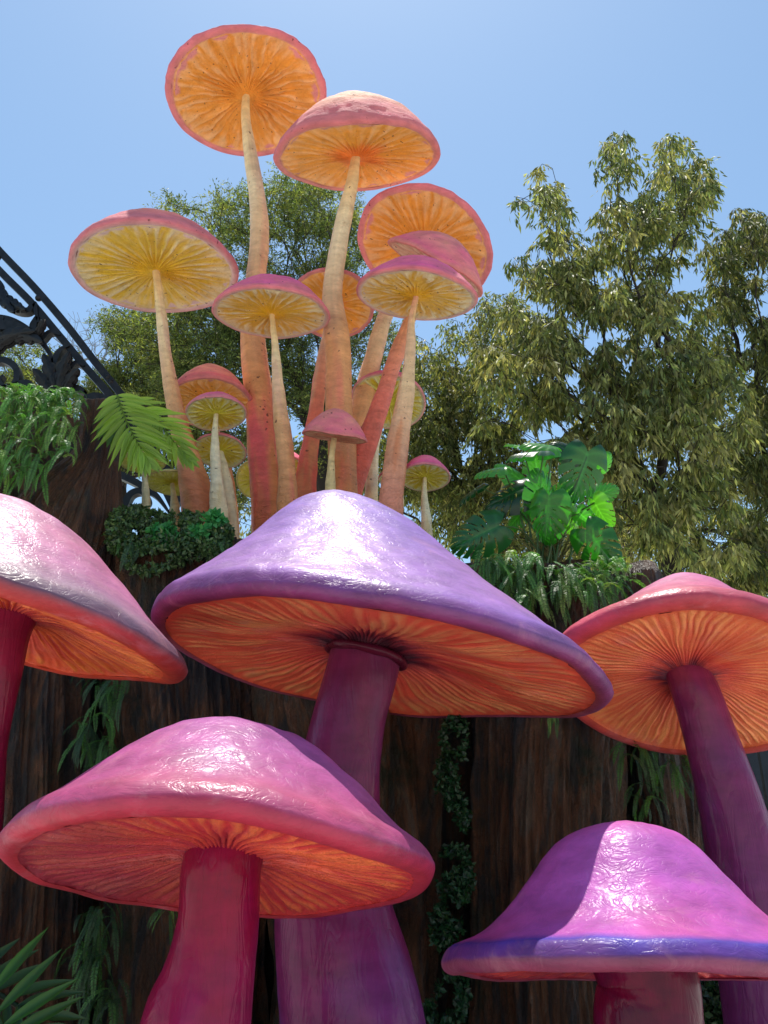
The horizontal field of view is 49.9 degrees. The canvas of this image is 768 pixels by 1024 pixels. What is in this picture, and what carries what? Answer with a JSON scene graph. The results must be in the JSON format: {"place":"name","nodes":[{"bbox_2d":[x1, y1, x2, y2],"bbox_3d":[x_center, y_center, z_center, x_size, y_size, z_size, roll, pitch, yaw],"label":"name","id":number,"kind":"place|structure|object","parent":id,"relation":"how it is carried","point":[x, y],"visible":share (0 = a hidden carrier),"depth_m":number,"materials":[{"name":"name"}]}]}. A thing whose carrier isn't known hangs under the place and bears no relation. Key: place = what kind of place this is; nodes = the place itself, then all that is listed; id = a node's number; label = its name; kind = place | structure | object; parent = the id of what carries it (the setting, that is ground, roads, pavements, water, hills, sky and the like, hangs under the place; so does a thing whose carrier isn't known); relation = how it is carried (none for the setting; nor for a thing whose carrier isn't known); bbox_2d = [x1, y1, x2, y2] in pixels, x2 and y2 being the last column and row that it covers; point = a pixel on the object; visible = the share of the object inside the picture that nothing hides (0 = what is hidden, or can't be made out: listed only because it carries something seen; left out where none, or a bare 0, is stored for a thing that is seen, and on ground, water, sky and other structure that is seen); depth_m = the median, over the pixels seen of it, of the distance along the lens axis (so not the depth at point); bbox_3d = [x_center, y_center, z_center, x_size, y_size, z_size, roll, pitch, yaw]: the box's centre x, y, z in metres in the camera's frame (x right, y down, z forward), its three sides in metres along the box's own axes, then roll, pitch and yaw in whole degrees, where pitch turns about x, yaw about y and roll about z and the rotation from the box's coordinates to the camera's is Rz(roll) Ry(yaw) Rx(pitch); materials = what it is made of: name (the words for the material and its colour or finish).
{"place":"outdoors","nodes":[
{"label":"outdoors","id":0,"kind":"place"},
{"bbox_2d":[0,928,83,1023],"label":"palm leaf","id":1,"kind":"object","parent":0,"point":[24,984],"visible":1,"depth_m":2.14,"materials":[{"name":"green plant"}]},
{"bbox_2d":[0,938,86,1023],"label":"palm leaf","id":2,"kind":"object","parent":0,"point":[34,987],"visible":0.5,"depth_m":2.21,"materials":[{"name":"green plant"}]},
{"bbox_2d":[0,246,180,512],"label":"iron arch","id":3,"kind":"structure","parent":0,"point":[60,367],"depth_m":8.60,"materials":[{"name":"black metal"}]},
{"bbox_2d":[0,0,767,595],"label":"sky","id":4,"kind":"structure","parent":0,"point":[505,89],"materials":[{"name":"blue"}]},
{"label":"ground","id":5,"kind":"structure","parent":0,"visible":0},
{"bbox_2d":[0,398,123,1023],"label":"tree stump","id":6,"kind":"object","parent":5,"relation":"on","point":[85,496],"visible":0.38,"depth_m":4.88,"materials":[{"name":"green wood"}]},
{"bbox_2d":[0,382,88,504],"bbox_3d":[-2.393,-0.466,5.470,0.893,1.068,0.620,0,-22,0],"label":"fern plant","id":7,"kind":"object","parent":6,"relation":"attached to","point":[53,415],"visible":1,"depth_m":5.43,"materials":[{"name":"green plant"}]},
{"bbox_2d":[92,399,126,446],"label":"palm leaf","id":8,"kind":"object","parent":6,"relation":"attached to","point":[109,440],"visible":0.18,"depth_m":5.65,"materials":[{"name":"green plant"}]},
{"bbox_2d":[90,393,176,478],"bbox_3d":[-1.610,-0.487,5.344,0.560,0.621,0.124,4,-22,-9],"label":"palm leaf","id":9,"kind":"object","parent":6,"relation":"attached to","point":[145,462],"visible":1,"depth_m":5.31,"materials":[{"name":"green plant"}]},
{"bbox_2d":[128,397,199,470],"bbox_3d":[-1.477,-0.523,5.561,0.516,0.568,0.085,1,-22,-3],"label":"palm leaf","id":10,"kind":"object","parent":6,"relation":"attached to","point":[184,454],"visible":0.72,"depth_m":5.54,"materials":[{"name":"green plant"}]},
{"bbox_2d":[20,311,128,380],"bbox_3d":[-9.761,1.492,23.136,4.621,17.781,2.339,0,-22,0],"label":"broadleaf tree","id":11,"kind":"object","parent":5,"relation":"on","point":[73,344],"visible":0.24,"depth_m":25.66,"materials":[{"name":"green plant"}]},
{"bbox_2d":[0,493,187,831],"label":"mushroom","id":12,"kind":"object","parent":5,"relation":"on","point":[69,605],"visible":0.99,"depth_m":3.08,"materials":[{"name":"paint"}]},
{"bbox_2d":[0,303,298,518],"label":"broadleaf tree","id":13,"kind":"object","parent":5,"relation":"on","point":[114,369],"visible":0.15,"depth_m":17.19,"materials":[{"name":"green plant"}]},
{"bbox_2d":[97,531,268,1023],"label":"tree stump","id":14,"kind":"object","parent":5,"relation":"on","point":[200,690],"visible":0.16,"depth_m":5.01,"materials":[{"name":"brown wood"}]},
{"bbox_2d":[54,901,131,1023],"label":"fern plant","id":15,"kind":"object","parent":14,"relation":"attached to","point":[88,979],"visible":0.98,"depth_m":4.29,"materials":[{"name":"green plant"}]},
{"bbox_2d":[57,677,129,772],"bbox_3d":[-1.657,1.282,4.768,0.427,0.813,0.356,-20,-30,41],"label":"fern plant","id":16,"kind":"object","parent":14,"relation":"attached to","point":[87,750],"visible":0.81,"depth_m":4.76,"materials":[{"name":"green plant"}]},
{"bbox_2d":[147,909,177,945],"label":"fern plant","id":17,"kind":"object","parent":14,"relation":"attached to","point":[169,920],"visible":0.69,"depth_m":4.44,"materials":[{"name":"green plant"}]},
{"bbox_2d":[101,502,235,579],"bbox_3d":[-1.480,0.185,5.582,1.024,0.754,0.783,0,-22,0],"label":"ground cover","id":18,"kind":"object","parent":14,"relation":"on","point":[139,517],"visible":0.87,"depth_m":5.34,"materials":[{"name":"green plant"}]},
{"bbox_2d":[145,520,179,552],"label":"sprig","id":19,"kind":"object","parent":18,"relation":"on","point":[157,526],"visible":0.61,"depth_m":5.36,"materials":[{"name":"green plant"}]},
{"bbox_2d":[116,531,224,571],"bbox_3d":[-1.348,0.259,5.249,0.746,0.336,0.235,2,-22,-5],"label":"fern plant","id":20,"kind":"object","parent":18,"relation":"on","point":[133,547],"visible":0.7,"depth_m":5.18,"materials":[{"name":"green plant"}]},
{"bbox_2d":[185,522,211,540],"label":"sprig","id":21,"kind":"object","parent":18,"relation":"on","point":[199,530],"visible":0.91,"depth_m":5.35,"materials":[{"name":"green plant"}]},
{"bbox_2d":[199,507,229,528],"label":"sprig","id":22,"kind":"object","parent":18,"relation":"on","point":[215,517],"visible":1,"depth_m":5.39,"materials":[{"name":"green plant"}]},
{"bbox_2d":[0,716,434,1023],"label":"mushroom","id":23,"kind":"object","parent":5,"relation":"on","point":[221,836],"visible":1,"depth_m":2.53,"materials":[{"name":"paint"}]},
{"bbox_2d":[109,161,423,491],"bbox_3d":[-2.533,-1.014,15.502,6.573,16.748,4.143,0,-22,0],"label":"broadleaf tree","id":24,"kind":"object","parent":5,"relation":"on","point":[220,340],"visible":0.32,"depth_m":15.97,"materials":[{"name":"green plant"}]},
{"bbox_2d":[80,679,470,1020],"bbox_3d":[-2.125,2.734,7.065,8.150,3.416,3.650,0,-22,0],"label":"planting bed","id":25,"kind":"object","parent":5,"relation":"on","point":[269,966],"depth_m":5.10,"materials":[{"name":"brown wood"}]},
{"bbox_2d":[121,451,165,508],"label":"mushroom","id":26,"kind":"object","parent":25,"relation":"on","point":[146,499],"visible":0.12,"depth_m":6.65,"materials":[{"name":"paint"}]},
{"bbox_2d":[68,208,238,524],"bbox_3d":[-2.123,-1.027,7.206,1.559,3.713,1.524,-20,-29,40],"label":"mushroom","id":27,"kind":"object","parent":25,"relation":"on","point":[161,264],"visible":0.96,"depth_m":7.45,"materials":[{"name":"paint"}]},
{"bbox_2d":[147,469,179,531],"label":"mushroom","id":28,"kind":"object","parent":25,"relation":"on","point":[164,481],"visible":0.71,"depth_m":7.05,"materials":[{"name":"paint"}]},
{"bbox_2d":[178,363,251,534],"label":"mushroom","id":29,"kind":"object","parent":25,"relation":"on","point":[194,382],"visible":0.3,"depth_m":7.54,"materials":[{"name":"paint"}]},
{"bbox_2d":[185,391,246,528],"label":"mushroom","id":30,"kind":"object","parent":25,"relation":"on","point":[215,412],"visible":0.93,"depth_m":6.80,"materials":[{"name":"paint"}]},
{"bbox_2d":[196,432,246,538],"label":"mushroom","id":31,"kind":"object","parent":25,"relation":"on","point":[233,452],"visible":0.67,"depth_m":7.13,"materials":[{"name":"paint"}]},
{"bbox_2d":[236,461,250,497],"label":"mushroom","id":32,"kind":"object","parent":25,"relation":"on","point":[242,479],"visible":0.11,"depth_m":7.87,"materials":[{"name":"paint"}]},
{"bbox_2d":[165,24,326,532],"bbox_3d":[-1.551,-2.096,8.291,1.801,6.476,1.804,0,-22,0],"label":"mushroom","id":33,"kind":"object","parent":25,"relation":"on","point":[250,93],"visible":0.96,"depth_m":8.95,"materials":[{"name":"paint"}]},
{"bbox_2d":[211,274,329,511],"bbox_3d":[-0.982,-0.729,6.761,1.027,2.786,1.022,0,-22,0],"label":"mushroom","id":34,"kind":"object","parent":25,"relation":"on","point":[274,307],"visible":0.96,"depth_m":6.92,"materials":[{"name":"paint"}]},
{"bbox_2d":[294,452,298,469],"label":"mushroom","id":35,"kind":"object","parent":25,"relation":"on","point":[296,455],"visible":0.04,"depth_m":7.83,"materials":[{"name":"paint"}]},
{"bbox_2d":[296,267,373,497],"bbox_3d":[-0.523,-0.699,7.726,0.860,3.452,0.830,0,-22,0],"label":"mushroom","id":36,"kind":"object","parent":25,"relation":"on","point":[359,313],"visible":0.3,"depth_m":7.96,"materials":[{"name":"paint"}]},
{"bbox_2d":[302,408,367,489],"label":"mushroom","id":37,"kind":"object","parent":25,"relation":"on","point":[333,425],"visible":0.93,"depth_m":6.46,"materials":[{"name":"paint"}]},
{"bbox_2d":[273,90,440,493],"bbox_3d":[-0.271,-1.715,7.606,1.693,5.239,1.552,0,-22,0],"label":"mushroom","id":38,"kind":"object","parent":25,"relation":"on","point":[350,143],"visible":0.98,"depth_m":7.88,"materials":[{"name":"paint"}]},
{"bbox_2d":[352,370,425,500],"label":"mushroom","id":39,"kind":"object","parent":25,"relation":"on","point":[372,379],"visible":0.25,"depth_m":8.03,"materials":[{"name":"paint"}]},
{"bbox_2d":[378,472,403,506],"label":"mushroom","id":40,"kind":"object","parent":25,"relation":"on","point":[379,477],"visible":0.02,"depth_m":7.51,"materials":[{"name":"paint"}]},
{"bbox_2d":[356,255,477,514],"bbox_3d":[0.288,-0.815,6.790,1.066,2.972,1.050,0,-22,0],"label":"mushroom","id":41,"kind":"object","parent":25,"relation":"on","point":[421,287],"visible":0.96,"depth_m":6.92,"materials":[{"name":"paint"}]},
{"bbox_2d":[356,230,482,494],"bbox_3d":[0.240,-1.001,7.326,1.544,3.742,0.884,7,-23,-17],"label":"mushroom","id":42,"kind":"object","parent":25,"relation":"on","point":[452,252],"visible":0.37,"depth_m":7.50,"materials":[{"name":"paint"}]},
{"bbox_2d":[352,183,492,426],"bbox_3d":[0.380,-1.073,8.127,1.588,4.460,1.409,-17,-28,36],"label":"mushroom","id":43,"kind":"object","parent":25,"relation":"on","point":[388,214],"visible":0.42,"depth_m":8.46,"materials":[{"name":"paint"}]},
{"bbox_2d":[405,455,449,536],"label":"mushroom","id":44,"kind":"object","parent":25,"relation":"on","point":[425,474],"visible":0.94,"depth_m":6.73,"materials":[{"name":"paint"}]},
{"bbox_2d":[251,685,445,1023],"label":"tree stump","id":45,"kind":"object","parent":5,"relation":"on","point":[411,803],"visible":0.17,"depth_m":4.84,"materials":[{"name":"brown wood"}]},
{"bbox_2d":[422,713,476,1023],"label":"ivy","id":46,"kind":"object","parent":45,"relation":"attached to","point":[442,927],"visible":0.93,"depth_m":4.49,"materials":[{"name":"green plant"}]},
{"bbox_2d":[80,559,657,1023],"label":"bark wall","id":47,"kind":"structure","parent":5,"relation":"on","point":[450,829],"depth_m":5.27,"materials":[{"name":"brown wood"}]},
{"bbox_2d":[450,439,624,570],"bbox_3d":[1.124,-0.105,5.960,1.302,1.180,0.745,0,-22,0],"label":"monstera plant","id":48,"kind":"object","parent":47,"relation":"on","point":[539,500],"visible":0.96,"depth_m":5.81,"materials":[{"name":"green plant"}]},
{"bbox_2d":[506,524,584,561],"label":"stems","id":49,"kind":"object","parent":47,"relation":"on","point":[560,558],"visible":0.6,"depth_m":5.88,"materials":[{"name":"green plant"}]},
{"bbox_2d":[151,490,613,1023],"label":"mushroom","id":50,"kind":"object","parent":5,"relation":"on","point":[356,617],"visible":0.95,"depth_m":3.50,"materials":[{"name":"paint"}]},
{"bbox_2d":[237,291,657,570],"bbox_3d":[1.248,0.764,18.065,11.203,15.349,4.822,0,-22,0],"label":"broadleaf tree","id":51,"kind":"object","parent":5,"relation":"on","point":[454,399],"visible":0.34,"depth_m":17.85,"materials":[{"name":"green plant"}]},
{"bbox_2d":[468,563,627,1023],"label":"tree stump","id":52,"kind":"object","parent":5,"relation":"on","point":[536,794],"visible":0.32,"depth_m":4.75,"materials":[{"name":"brown wood"}]},
{"bbox_2d":[541,718,558,738],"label":"fern plant","id":53,"kind":"object","parent":52,"relation":"attached to","point":[550,724],"visible":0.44,"depth_m":4.68,"materials":[{"name":"green plant"}]},
{"bbox_2d":[469,549,633,626],"bbox_3d":[1.009,0.494,5.080,1.055,0.627,0.518,0,-22,0],"label":"fern plant","id":54,"kind":"object","parent":52,"relation":"attached to","point":[573,584],"visible":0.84,"depth_m":5.04,"materials":[{"name":"green plant"}]},
{"bbox_2d":[580,555,650,604],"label":"fern plant","id":55,"kind":"object","parent":52,"relation":"attached to","point":[615,563],"visible":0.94,"depth_m":5.00,"materials":[{"name":"green plant"}]},
{"bbox_2d":[436,376,767,579],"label":"broadleaf tree","id":56,"kind":"object","parent":5,"relation":"on","point":[706,527],"visible":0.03,"depth_m":23.14,"materials":[{"name":"green plant"}]},
{"bbox_2d":[441,820,767,1023],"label":"mushroom","id":57,"kind":"object","parent":5,"relation":"on","point":[641,923],"visible":1,"depth_m":2.57,"materials":[{"name":"paint"}]},
{"bbox_2d":[461,130,767,581],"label":"broadleaf tree","id":58,"kind":"object","parent":5,"relation":"on","point":[671,410],"visible":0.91,"depth_m":14.56,"materials":[{"name":"green plant"}]},
{"bbox_2d":[624,560,704,981],"bbox_3d":[1.702,1.909,4.950,0.343,3.371,0.298,0,-22,0],"label":"tree stump","id":59,"kind":"object","parent":5,"relation":"on","point":[675,818],"visible":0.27,"depth_m":4.95,"materials":[{"name":"wood"}]},
{"bbox_2d":[609,739,693,825],"bbox_3d":[1.582,1.576,4.671,0.577,0.619,0.397,0,-22,0],"label":"fern plant","id":60,"kind":"object","parent":59,"relation":"attached to","point":[674,771],"visible":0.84,"depth_m":4.70,"materials":[{"name":"green plant"}]},
{"bbox_2d":[700,980,722,1023],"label":"ivy","id":61,"kind":"object","parent":59,"relation":"attached to","point":[712,1010],"visible":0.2,"depth_m":4.33,"materials":[{"name":"green plant"}]},
{"bbox_2d":[563,572,767,1023],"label":"mushroom","id":62,"kind":"object","parent":5,"relation":"on","point":[680,659],"visible":0.94,"depth_m":4.06,"materials":[{"name":"paint"}]},
{"bbox_2d":[626,744,704,852],"bbox_3d":[1.869,2.211,5.450,1.418,3.436,0.973,0,-22,0],"label":"tree stump","id":63,"kind":"object","parent":5,"relation":"on","point":[694,826],"visible":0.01,"depth_m":5.28,"materials":[{"name":"brown wood"}]},
{"bbox_2d":[684,208,767,597],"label":"broadleaf tree","id":64,"kind":"object","parent":5,"relation":"on","point":[747,243],"visible":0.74,"depth_m":17.23,"materials":[{"name":"green plant"}]},
{"bbox_2d":[746,750,767,810],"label":"screen panel","id":65,"kind":"object","parent":5,"relation":"on","point":[758,761],"depth_m":6.32,"materials":[{"name":"paint"}]}
]}

